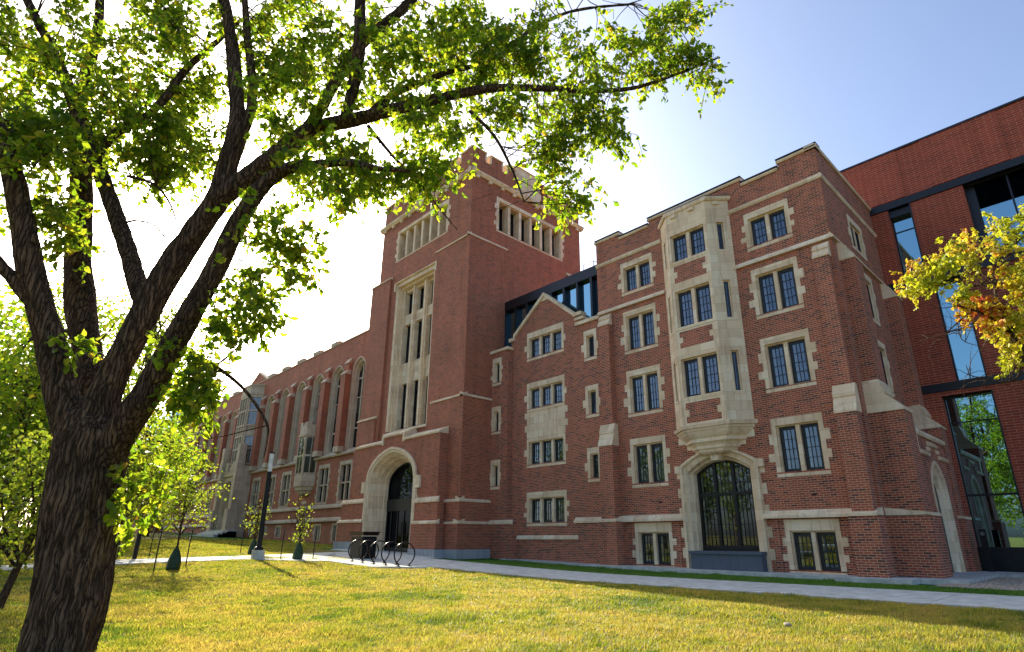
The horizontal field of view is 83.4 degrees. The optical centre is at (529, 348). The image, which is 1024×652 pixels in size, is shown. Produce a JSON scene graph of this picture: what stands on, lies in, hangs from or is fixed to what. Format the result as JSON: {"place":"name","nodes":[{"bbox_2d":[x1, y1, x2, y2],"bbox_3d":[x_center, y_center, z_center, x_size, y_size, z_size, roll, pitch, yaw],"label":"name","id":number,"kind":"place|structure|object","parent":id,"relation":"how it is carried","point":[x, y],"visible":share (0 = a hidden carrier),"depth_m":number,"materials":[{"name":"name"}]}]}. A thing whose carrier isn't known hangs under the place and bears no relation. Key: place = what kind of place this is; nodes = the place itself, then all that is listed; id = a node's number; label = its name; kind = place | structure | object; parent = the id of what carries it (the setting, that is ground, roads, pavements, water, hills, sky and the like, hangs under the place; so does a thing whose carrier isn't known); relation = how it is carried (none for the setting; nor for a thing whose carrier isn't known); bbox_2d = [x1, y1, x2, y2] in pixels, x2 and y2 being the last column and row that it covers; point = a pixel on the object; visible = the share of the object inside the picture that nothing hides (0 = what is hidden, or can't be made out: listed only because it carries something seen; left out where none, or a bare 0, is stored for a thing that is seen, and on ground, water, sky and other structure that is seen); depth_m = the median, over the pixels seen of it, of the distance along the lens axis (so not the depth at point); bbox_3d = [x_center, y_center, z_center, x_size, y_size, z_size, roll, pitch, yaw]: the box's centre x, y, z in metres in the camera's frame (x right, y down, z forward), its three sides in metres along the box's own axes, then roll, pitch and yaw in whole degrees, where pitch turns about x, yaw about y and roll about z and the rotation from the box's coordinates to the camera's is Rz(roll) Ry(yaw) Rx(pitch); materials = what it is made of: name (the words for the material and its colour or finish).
{"place":"outdoors","nodes":[
{"label":"outdoors","id":0,"kind":"place"},
{"bbox_2d":[0,350,145,559],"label":"leafy tree","id":1,"kind":"object","parent":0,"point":[11,407],"visible":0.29,"depth_m":16.42,"materials":[{"name":"green plant"}]},
{"bbox_2d":[10,538,332,553],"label":"grass","id":2,"kind":"structure","parent":0,"point":[206,544],"depth_m":33.74,"materials":[{"name":"plant"}]},
{"bbox_2d":[0,549,1023,611],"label":"path","id":3,"kind":"structure","parent":0,"point":[963,600],"depth_m":15.13,"materials":[{"name":"concrete"}]},
{"bbox_2d":[292,542,302,558],"bbox_3d":[-9.188,8.033,22.806,0.389,0.670,0.482,17,-25,-42],"label":"watering bag","id":4,"kind":"object","parent":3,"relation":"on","point":[298,552],"visible":0.94,"depth_m":22.64,"materials":[{"name":"green plastic"}]},
{"bbox_2d":[348,539,367,560],"bbox_3d":[-6.709,7.888,22.459,0.821,0.816,0.150,14,-23,-36],"label":"bike ring","id":5,"kind":"object","parent":3,"relation":"on","point":[350,545],"visible":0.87,"depth_m":22.48,"materials":[{"name":"brown metal"}]},
{"bbox_2d":[349,532,379,557],"bbox_3d":[-7.067,8.350,24.412,0.800,1.050,1.220,17,-25,-42],"label":"litter bin","id":6,"kind":"object","parent":3,"relation":"on","point":[355,545],"visible":0.83,"depth_m":24.09,"materials":[{"name":"brown metal"}]},
{"bbox_2d":[358,540,378,561],"bbox_3d":[-6.151,7.729,21.909,0.821,0.816,0.150,14,-23,-36],"label":"bike ring","id":7,"kind":"object","parent":3,"relation":"on","point":[360,546],"visible":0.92,"depth_m":21.92,"materials":[{"name":"brown metal"}]},
{"bbox_2d":[369,540,389,563],"bbox_3d":[-5.592,7.571,21.358,0.821,0.816,0.150,14,-23,-36],"label":"bike ring","id":8,"kind":"object","parent":3,"relation":"on","point":[373,544],"visible":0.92,"depth_m":21.38,"materials":[{"name":"brown metal"}]},
{"bbox_2d":[381,541,401,564],"bbox_3d":[-4.998,7.402,20.773,0.821,0.816,0.150,14,-23,-36],"label":"bike ring","id":9,"kind":"object","parent":3,"relation":"on","point":[382,550],"visible":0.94,"depth_m":20.76,"materials":[{"name":"brown metal"}]},
{"bbox_2d":[394,542,414,566],"bbox_3d":[-4.405,7.234,20.188,0.821,0.816,0.150,14,-23,-36],"label":"bike ring","id":10,"kind":"object","parent":3,"relation":"on","point":[413,549],"visible":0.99,"depth_m":20.22,"materials":[{"name":"brown metal"}]},
{"bbox_2d":[0,547,1023,651],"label":"lawn","id":11,"kind":"structure","parent":0,"point":[385,568],"depth_m":8.78,"materials":[{"name":"green plant"}]},
{"bbox_2d":[0,284,61,414],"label":"leafy tree","id":12,"kind":"object","parent":11,"relation":"on","point":[3,297],"visible":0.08,"depth_m":24.83,"materials":[{"name":"green plant"}]},
{"bbox_2d":[0,419,131,608],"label":"leaning tree","id":13,"kind":"object","parent":11,"relation":"on","point":[37,476],"visible":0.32,"depth_m":9.40,"materials":[{"name":"green plant"}]},
{"bbox_2d":[0,281,167,553],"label":"leafy tree","id":14,"kind":"object","parent":11,"relation":"on","point":[103,339],"visible":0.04,"depth_m":24.71,"materials":[{"name":"green plant"}]},
{"bbox_2d":[0,242,180,512],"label":"leafy tree","id":15,"kind":"object","parent":11,"relation":"on","point":[20,348],"visible":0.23,"depth_m":18.31,"materials":[{"name":"green plant"}]},
{"bbox_2d":[122,489,163,558],"bbox_3d":[-14.451,6.533,21.569,1.405,2.789,1.560,17,-25,-42],"label":"young tree","id":16,"kind":"object","parent":11,"relation":"on","point":[137,545],"visible":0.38,"depth_m":21.46,"materials":[{"name":"green plant"}]},
{"bbox_2d":[153,527,163,571],"bbox_3d":[-10.586,5.735,16.360,0.077,1.301,0.047,0,-18,1],"label":"tree stake","id":17,"kind":"object","parent":11,"relation":"on","point":[157,549],"visible":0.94,"depth_m":16.35,"materials":[{"name":"brown wood"}]},
{"bbox_2d":[165,546,180,569],"bbox_3d":[-10.576,6.252,17.127,0.389,0.670,0.482,17,-25,-42],"label":"watering bag","id":18,"kind":"object","parent":11,"relation":"on","point":[174,561],"visible":0.98,"depth_m":16.97,"materials":[{"name":"green plastic"}]},
{"bbox_2d":[139,461,234,547],"bbox_3d":[-10.502,5.079,17.520,2.337,3.343,2.223,-2,-18,7],"label":"young tree","id":19,"kind":"object","parent":11,"relation":"on","point":[181,493],"visible":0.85,"depth_m":17.45,"materials":[{"name":"green plant"}]},
{"bbox_2d":[185,529,193,565],"bbox_3d":[-11.128,6.496,18.774,0.077,1.251,0.047,0,-18,1],"label":"tree stake","id":20,"kind":"object","parent":11,"relation":"on","point":[189,546],"visible":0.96,"depth_m":18.76,"materials":[{"name":"brown wood"}]},
{"bbox_2d":[248,538,256,553],"bbox_3d":[-12.361,8.857,25.688,0.389,0.670,0.482,17,-25,-42],"label":"watering bag","id":21,"kind":"object","parent":11,"relation":"on","point":[253,544],"visible":0.79,"depth_m":25.55,"materials":[{"name":"green plastic"}]},
{"bbox_2d":[240,493,274,538],"bbox_3d":[-12.355,7.957,25.989,1.383,2.768,1.108,17,-25,-42],"label":"young tree","id":22,"kind":"object","parent":11,"relation":"on","point":[256,524],"visible":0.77,"depth_m":25.98,"materials":[{"name":"green plant"}]},
{"bbox_2d":[251,452,274,558],"bbox_3d":[-10.606,6.340,22.969,0.500,4.342,0.500,17,-25,-42],"label":"lamp post","id":23,"kind":"object","parent":11,"relation":"on","point":[258,551],"visible":0.95,"depth_m":22.79,"materials":[{"name":"metal"}]},
{"bbox_2d":[286,494,314,542],"bbox_3d":[-9.117,7.162,22.984,1.435,2.635,1.412,17,-25,-42],"label":"young tree","id":24,"kind":"object","parent":11,"relation":"on","point":[300,529],"visible":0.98,"depth_m":23.02,"materials":[{"name":"green plant"}]},
{"bbox_2d":[0,0,733,651],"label":"old tree","id":25,"kind":"object","parent":11,"relation":"on","point":[96,424],"visible":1,"depth_m":7.41,"materials":[{"name":"green plant"}]},
{"bbox_2d":[889,204,1023,402],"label":"maple tree","id":26,"kind":"object","parent":11,"relation":"on","point":[996,321],"visible":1,"depth_m":6.21,"materials":[{"name":"yellow plant"}]},
{"bbox_2d":[0,0,1023,530],"label":"sky","id":27,"kind":"structure","parent":0,"point":[861,80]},
{"bbox_2d":[20,533,1015,631],"bbox_3d":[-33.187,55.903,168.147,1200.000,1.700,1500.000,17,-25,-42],"label":"ground","id":28,"kind":"structure","parent":0,"point":[187,536],"depth_m":44.33,"materials":[{"name":"green plant"}]},
{"bbox_2d":[117,444,175,546],"bbox_3d":[-20.904,7.492,30.087,4.692,5.723,4.675,-1,-18,2],"label":"leafy tree","id":29,"kind":"object","parent":28,"relation":"on","point":[136,471],"visible":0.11,"depth_m":30.48,"materials":[{"name":"green plant"}]},
{"bbox_2d":[132,412,180,532],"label":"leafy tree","id":30,"kind":"object","parent":28,"relation":"on","point":[152,527],"visible":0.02,"depth_m":74.18,"materials":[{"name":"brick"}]},
{"bbox_2d":[97,256,222,478],"bbox_3d":[-23.064,2.432,33.580,8.675,17.374,8.527,7,-20,-21],"label":"leafy tree","id":31,"kind":"object","parent":28,"relation":"on","point":[145,358],"visible":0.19,"depth_m":33.97,"materials":[{"name":"green plant"}]},
{"bbox_2d":[124,413,209,531],"bbox_3d":[-26.586,8.251,38.873,8.462,9.266,8.088,17,-25,-42],"label":"leafy tree","id":32,"kind":"object","parent":28,"relation":"on","point":[185,457],"visible":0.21,"depth_m":39.60,"materials":[{"name":"green plant"}]},
{"bbox_2d":[135,413,218,535],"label":"leafy tree","id":33,"kind":"object","parent":28,"relation":"on","point":[177,500],"visible":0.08,"depth_m":52.05,"materials":[{"name":"green plant"}]},
{"bbox_2d":[161,141,981,577],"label":"collegiate hall","id":34,"kind":"structure","parent":28,"relation":"on","point":[725,377],"depth_m":23.67,"materials":[{"name":"brick"}]},
{"bbox_2d":[194,488,203,515],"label":"window","id":35,"kind":"structure","parent":34,"relation":"in","point":[202,488],"depth_m":62.57,"materials":[{"name":"grey stone"}]},
{"bbox_2d":[197,429,204,459],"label":"window","id":36,"kind":"structure","parent":34,"relation":"in","point":[201,438],"depth_m":66.91,"materials":[{"name":"grey glass"}]},
{"bbox_2d":[202,419,215,480],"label":"window","id":37,"kind":"structure","parent":34,"relation":"in","point":[209,441],"depth_m":64.19,"materials":[{"name":"grey glass"}]},
{"bbox_2d":[204,486,213,514],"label":"window","id":38,"kind":"structure","parent":34,"relation":"in","point":[208,505],"depth_m":60.28,"materials":[{"name":"grey stone"}]},
{"bbox_2d":[211,415,226,478],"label":"window","id":39,"kind":"structure","parent":34,"relation":"in","point":[224,417],"depth_m":62.14,"materials":[{"name":"grey glass"}]},
{"bbox_2d":[226,410,236,447],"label":"window","id":40,"kind":"structure","parent":34,"relation":"in","point":[234,415],"depth_m":60.26,"materials":[{"name":"grey glass"}]},
{"bbox_2d":[230,384,265,466],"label":"bay window","id":41,"kind":"structure","parent":34,"relation":"in","point":[247,415],"depth_m":54.81,"materials":[{"name":"grey stone"}]},
{"bbox_2d":[248,526,253,535],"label":"window","id":42,"kind":"structure","parent":34,"relation":"in","point":[249,531],"depth_m":50.33,"materials":[{"name":"grey glass"}]},
{"bbox_2d":[249,477,260,510],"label":"window","id":43,"kind":"structure","parent":34,"relation":"in","point":[256,484],"depth_m":51.61,"materials":[{"name":"grey stone"}]},
{"bbox_2d":[257,395,274,468],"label":"window","id":44,"kind":"structure","parent":34,"relation":"in","point":[268,407],"depth_m":53.12,"materials":[{"name":"grey glass"}]},
{"bbox_2d":[267,474,276,508],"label":"window","id":45,"kind":"structure","parent":34,"relation":"in","point":[273,477],"depth_m":48.95,"materials":[{"name":"grey stone"}]},
{"bbox_2d":[274,525,280,537],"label":"window","id":46,"kind":"structure","parent":34,"relation":"in","point":[277,532],"depth_m":46.23,"materials":[{"name":"grey stone"}]},
{"bbox_2d":[273,388,289,465],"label":"window","id":47,"kind":"structure","parent":34,"relation":"in","point":[286,392],"depth_m":51.01,"materials":[{"name":"grey glass"}]},
{"bbox_2d":[278,471,291,507],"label":"window","id":48,"kind":"structure","parent":34,"relation":"in","point":[286,479],"depth_m":47.09,"materials":[{"name":"grey stone"}]},
{"bbox_2d":[287,381,305,462],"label":"window","id":49,"kind":"structure","parent":34,"relation":"in","point":[297,407],"depth_m":48.69,"materials":[{"name":"grey glass"}]},
{"bbox_2d":[309,374,323,423],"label":"window","id":50,"kind":"structure","parent":34,"relation":"in","point":[317,384],"depth_m":46.88,"materials":[{"name":"grey stone"}]},
{"bbox_2d":[313,524,320,540],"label":"window","id":51,"kind":"structure","parent":34,"relation":"in","point":[316,526],"depth_m":41.35,"materials":[{"name":"grey stone"}]},
{"bbox_2d":[314,463,330,504],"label":"window","id":52,"kind":"structure","parent":34,"relation":"in","point":[322,488],"depth_m":42.50,"materials":[{"name":"grey stone"}]},
{"bbox_2d":[323,365,343,454],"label":"window","id":53,"kind":"structure","parent":34,"relation":"in","point":[335,384],"depth_m":44.18,"materials":[{"name":"grey stone"}]},
{"bbox_2d":[330,523,336,541],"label":"window","id":54,"kind":"structure","parent":34,"relation":"in","point":[334,525],"depth_m":39.58,"materials":[{"name":"grey stone"}]},
{"bbox_2d":[336,459,352,502],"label":"window","id":55,"kind":"structure","parent":34,"relation":"in","point":[345,470],"depth_m":40.24,"materials":[{"name":"grey stone"}]},
{"bbox_2d":[345,356,365,449],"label":"window","id":56,"kind":"structure","parent":34,"relation":"in","point":[355,402],"depth_m":41.88,"materials":[{"name":"grey stone"}]},
{"bbox_2d":[383,261,436,435],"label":"window","id":57,"kind":"structure","parent":34,"relation":"in","point":[411,345],"depth_m":33.87,"materials":[{"name":"stone"}]},
{"bbox_2d":[395,198,450,262],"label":"window","id":58,"kind":"structure","parent":34,"relation":"in","point":[426,228],"depth_m":35.67,"materials":[{"name":"stone"}]},
{"bbox_2d":[490,460,500,489],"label":"window","id":59,"kind":"structure","parent":34,"relation":"in","point":[495,474],"depth_m":28.08,"materials":[{"name":"stone"}]},
{"bbox_2d":[491,406,501,434],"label":"window","id":60,"kind":"structure","parent":34,"relation":"in","point":[496,421],"depth_m":28.92,"materials":[{"name":"stone"}]},
{"bbox_2d":[491,357,502,386],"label":"window","id":61,"kind":"structure","parent":34,"relation":"in","point":[497,368],"depth_m":29.71,"materials":[{"name":"stone"}]},
{"bbox_2d":[494,196,563,261],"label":"window","id":62,"kind":"structure","parent":34,"relation":"in","point":[511,220],"depth_m":35.32,"materials":[{"name":"stone"}]},
{"bbox_2d":[524,322,564,361],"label":"window","id":63,"kind":"structure","parent":34,"relation":"in","point":[553,332],"depth_m":28.15,"materials":[{"name":"stone"}]},
{"bbox_2d":[524,375,566,412],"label":"window","id":64,"kind":"structure","parent":34,"relation":"in","point":[549,391],"depth_m":27.37,"materials":[{"name":"stone"}]},
{"bbox_2d":[524,433,567,467],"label":"window","id":65,"kind":"structure","parent":34,"relation":"in","point":[552,448],"depth_m":26.54,"materials":[{"name":"stone"}]},
{"bbox_2d":[524,490,569,525],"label":"window","id":66,"kind":"structure","parent":34,"relation":"in","point":[544,506],"depth_m":25.70,"materials":[{"name":"stone"}]},
{"bbox_2d":[504,264,597,346],"bbox_3d":[2.330,-1.393,30.219,3.600,3.220,7.192,17,-25,-42],"label":"glazed link","id":67,"kind":"object","parent":34,"relation":"on","point":[577,292],"visible":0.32,"depth_m":28.72,"materials":[{"name":"black glass"}]},
{"bbox_2d":[508,310,514,346],"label":"window","id":68,"kind":"structure","parent":67,"relation":"in","point":[511,315],"depth_m":31.45,"materials":[{"name":"blue glass"}]},
{"bbox_2d":[519,306,525,325],"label":"window","id":69,"kind":"structure","parent":67,"relation":"in","point":[522,311],"depth_m":30.98,"materials":[{"name":"blue glass"}]},
{"bbox_2d":[555,291,562,303],"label":"window","id":70,"kind":"structure","parent":67,"relation":"in","point":[558,296],"depth_m":29.16,"materials":[{"name":"blue glass"}]},
{"bbox_2d":[568,286,576,311],"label":"window","id":71,"kind":"structure","parent":67,"relation":"in","point":[571,291],"depth_m":28.49,"materials":[{"name":"blue glass"}]},
{"bbox_2d":[581,280,590,317],"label":"window","id":72,"kind":"structure","parent":67,"relation":"in","point":[585,287],"depth_m":27.81,"materials":[{"name":"blue glass"}]},
{"bbox_2d":[595,277,597,314],"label":"window","id":73,"kind":"structure","parent":67,"relation":"in","point":[596,288],"depth_m":27.34,"materials":[{"name":"blue glass"}]},
{"bbox_2d":[581,328,597,361],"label":"window","id":74,"kind":"structure","parent":34,"relation":"in","point":[590,346],"depth_m":25.90,"materials":[{"name":"stone"}]},
{"bbox_2d":[583,384,600,417],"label":"window","id":75,"kind":"structure","parent":34,"relation":"in","point":[592,402],"depth_m":25.09,"materials":[{"name":"stone"}]},
{"bbox_2d":[585,447,599,481],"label":"window","id":76,"kind":"structure","parent":34,"relation":"in","point":[592,465],"depth_m":24.27,"materials":[{"name":"stone"}]},
{"bbox_2d":[618,252,655,296],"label":"window","id":77,"kind":"structure","parent":34,"relation":"in","point":[638,272],"depth_m":24.91,"materials":[{"name":"stone"}]},
{"bbox_2d":[620,302,659,354],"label":"window","id":78,"kind":"structure","parent":34,"relation":"in","point":[640,328],"depth_m":24.17,"materials":[{"name":"stone"}]},
{"bbox_2d":[624,364,664,417],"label":"window","id":79,"kind":"structure","parent":34,"relation":"in","point":[643,388],"depth_m":23.34,"materials":[{"name":"stone"}]},
{"bbox_2d":[627,434,670,487],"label":"window","id":80,"kind":"structure","parent":34,"relation":"in","point":[648,456],"depth_m":22.45,"materials":[{"name":"stone"}]},
{"bbox_2d":[632,522,676,566],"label":"window","id":81,"kind":"structure","parent":34,"relation":"in","point":[654,542],"depth_m":21.46,"materials":[{"name":"stone"}]},
{"bbox_2d":[663,237,667,273],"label":"window","id":82,"kind":"structure","parent":34,"relation":"in","point":[664,242],"depth_m":23.48,"materials":[{"name":"stone"}]},
{"bbox_2d":[667,292,679,337],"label":"window","id":83,"kind":"structure","parent":34,"relation":"in","point":[668,296],"depth_m":22.67,"materials":[{"name":"stone"}]},
{"bbox_2d":[672,358,678,404],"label":"window","id":84,"kind":"structure","parent":34,"relation":"in","point":[674,361],"depth_m":21.81,"materials":[{"name":"stone"}]},
{"bbox_2d":[668,218,707,266],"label":"window","id":85,"kind":"structure","parent":34,"relation":"in","point":[689,233],"depth_m":22.57,"materials":[{"name":"stone"}]},
{"bbox_2d":[672,276,715,332],"bbox_3d":[6.392,-1.589,21.855,0.724,1.780,1.660,17,-25,-42],"label":"window","id":86,"kind":"structure","parent":34,"relation":"in","point":[695,289],"depth_m":21.78,"materials":[{"name":"stone"}]},
{"bbox_2d":[678,346,723,400],"bbox_3d":[6.392,1.003,20.998,0.724,1.760,1.660,17,-25,-42],"label":"window","id":87,"kind":"structure","parent":34,"relation":"in","point":[702,358],"depth_m":20.92,"materials":[{"name":"stone"}]},
{"bbox_2d":[713,218,728,251],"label":"window","id":88,"kind":"structure","parent":34,"relation":"in","point":[719,223],"depth_m":21.88,"materials":[{"name":"stone"}]},
{"bbox_2d":[674,449,775,571],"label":"window","id":89,"kind":"structure","parent":34,"relation":"in","point":[692,493],"depth_m":20.13,"materials":[{"name":"stone"}]},
{"bbox_2d":[719,275,736,319],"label":"window","id":90,"kind":"structure","parent":34,"relation":"in","point":[726,282],"depth_m":21.06,"materials":[{"name":"stone"}]},
{"bbox_2d":[727,345,745,392],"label":"window","id":91,"kind":"structure","parent":34,"relation":"in","point":[734,351],"depth_m":20.21,"materials":[{"name":"stone"}]},
{"bbox_2d":[741,198,794,251],"bbox_3d":[8.833,-4.374,21.076,0.724,1.540,2.000,17,-25,-42],"label":"window","id":92,"kind":"structure","parent":34,"relation":"in","point":[772,221],"depth_m":21.00,"materials":[{"name":"stone"}]},
{"bbox_2d":[749,256,805,319],"bbox_3d":[8.833,-2.015,20.296,0.724,1.910,2.000,17,-25,-42],"label":"window","id":93,"kind":"structure","parent":34,"relation":"in","point":[775,286],"depth_m":20.26,"materials":[{"name":"stone"}]},
{"bbox_2d":[758,328,817,392],"bbox_3d":[8.833,0.511,19.461,0.724,1.930,2.000,17,-25,-42],"label":"window","id":94,"kind":"structure","parent":34,"relation":"in","point":[787,359],"depth_m":19.41,"materials":[{"name":"stone"}]},
{"bbox_2d":[769,412,832,477],"bbox_3d":[8.833,3.179,18.579,0.724,1.910,2.000,17,-25,-42],"label":"window","id":95,"kind":"structure","parent":34,"relation":"in","point":[799,441],"depth_m":18.52,"materials":[{"name":"stone"}]},
{"bbox_2d":[782,518,849,574],"bbox_3d":[8.833,6.089,17.616,0.724,1.620,2.000,17,-25,-42],"label":"window","id":96,"kind":"structure","parent":34,"relation":"in","point":[812,544],"depth_m":17.52,"materials":[{"name":"stone"}]},
{"bbox_2d":[846,213,866,260],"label":"window","id":97,"kind":"structure","parent":34,"relation":"in","point":[853,229],"depth_m":21.73,"materials":[{"name":"stone"}]},
{"bbox_2d":[864,273,880,326],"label":"window","id":98,"kind":"structure","parent":34,"relation":"in","point":[872,298],"depth_m":21.22,"materials":[{"name":"stone"}]},
{"bbox_2d":[878,340,894,396],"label":"window","id":99,"kind":"structure","parent":34,"relation":"in","point":[885,363],"depth_m":20.42,"materials":[{"name":"stone"}]},
{"bbox_2d":[499,559,1023,584],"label":"concrete apron","id":100,"kind":"object","parent":28,"relation":"on","point":[969,577],"visible":0.3,"depth_m":16.81,"materials":[{"name":"grey concrete"}]},
{"bbox_2d":[978,529,995,571],"bbox_3d":[14.687,6.496,18.465,0.240,1.300,0.180,17,-25,-42],"label":"door pedestal","id":101,"kind":"object","parent":100,"relation":"on","point":[987,552],"depth_m":18.41,"materials":[{"name":"black metal"}]},
{"bbox_2d":[839,96,1023,571],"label":"modern wing","id":102,"kind":"structure","parent":28,"relation":"on","point":[919,196],"depth_m":21.32,"materials":[{"name":"red brick"}]},
{"bbox_2d":[889,203,922,274],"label":"window","id":103,"kind":"structure","parent":102,"relation":"in","point":[907,241],"depth_m":23.25,"materials":[{"name":"blue glass"}]},
{"bbox_2d":[936,275,986,379],"bbox_3d":[15.822,-0.745,21.158,0.420,3.900,0.920,17,-25,-42],"label":"window","id":104,"kind":"structure","parent":102,"relation":"in","point":[960,350],"depth_m":21.11,"materials":[{"name":"blue glass"}]},
{"bbox_2d":[943,389,1023,548],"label":"window","id":105,"kind":"structure","parent":102,"relation":"in","point":[995,506],"depth_m":19.83,"materials":[{"name":"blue glass"}]},
{"bbox_2d":[963,166,1023,258],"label":"window","id":106,"kind":"structure","parent":102,"relation":"in","point":[1000,195],"depth_m":21.34,"materials":[{"name":"blue glass"}]},
{"bbox_2d":[935,577,1023,590],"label":"gravel bed","id":107,"kind":"object","parent":28,"relation":"on","point":[1005,584],"visible":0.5,"depth_m":14.23,"materials":[{"name":"grey gravel"}]},
{"bbox_2d":[465,559,1023,595],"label":"verge grass","id":108,"kind":"structure","parent":0,"point":[766,579],"depth_m":16.18,"materials":[{"name":"green plant"}]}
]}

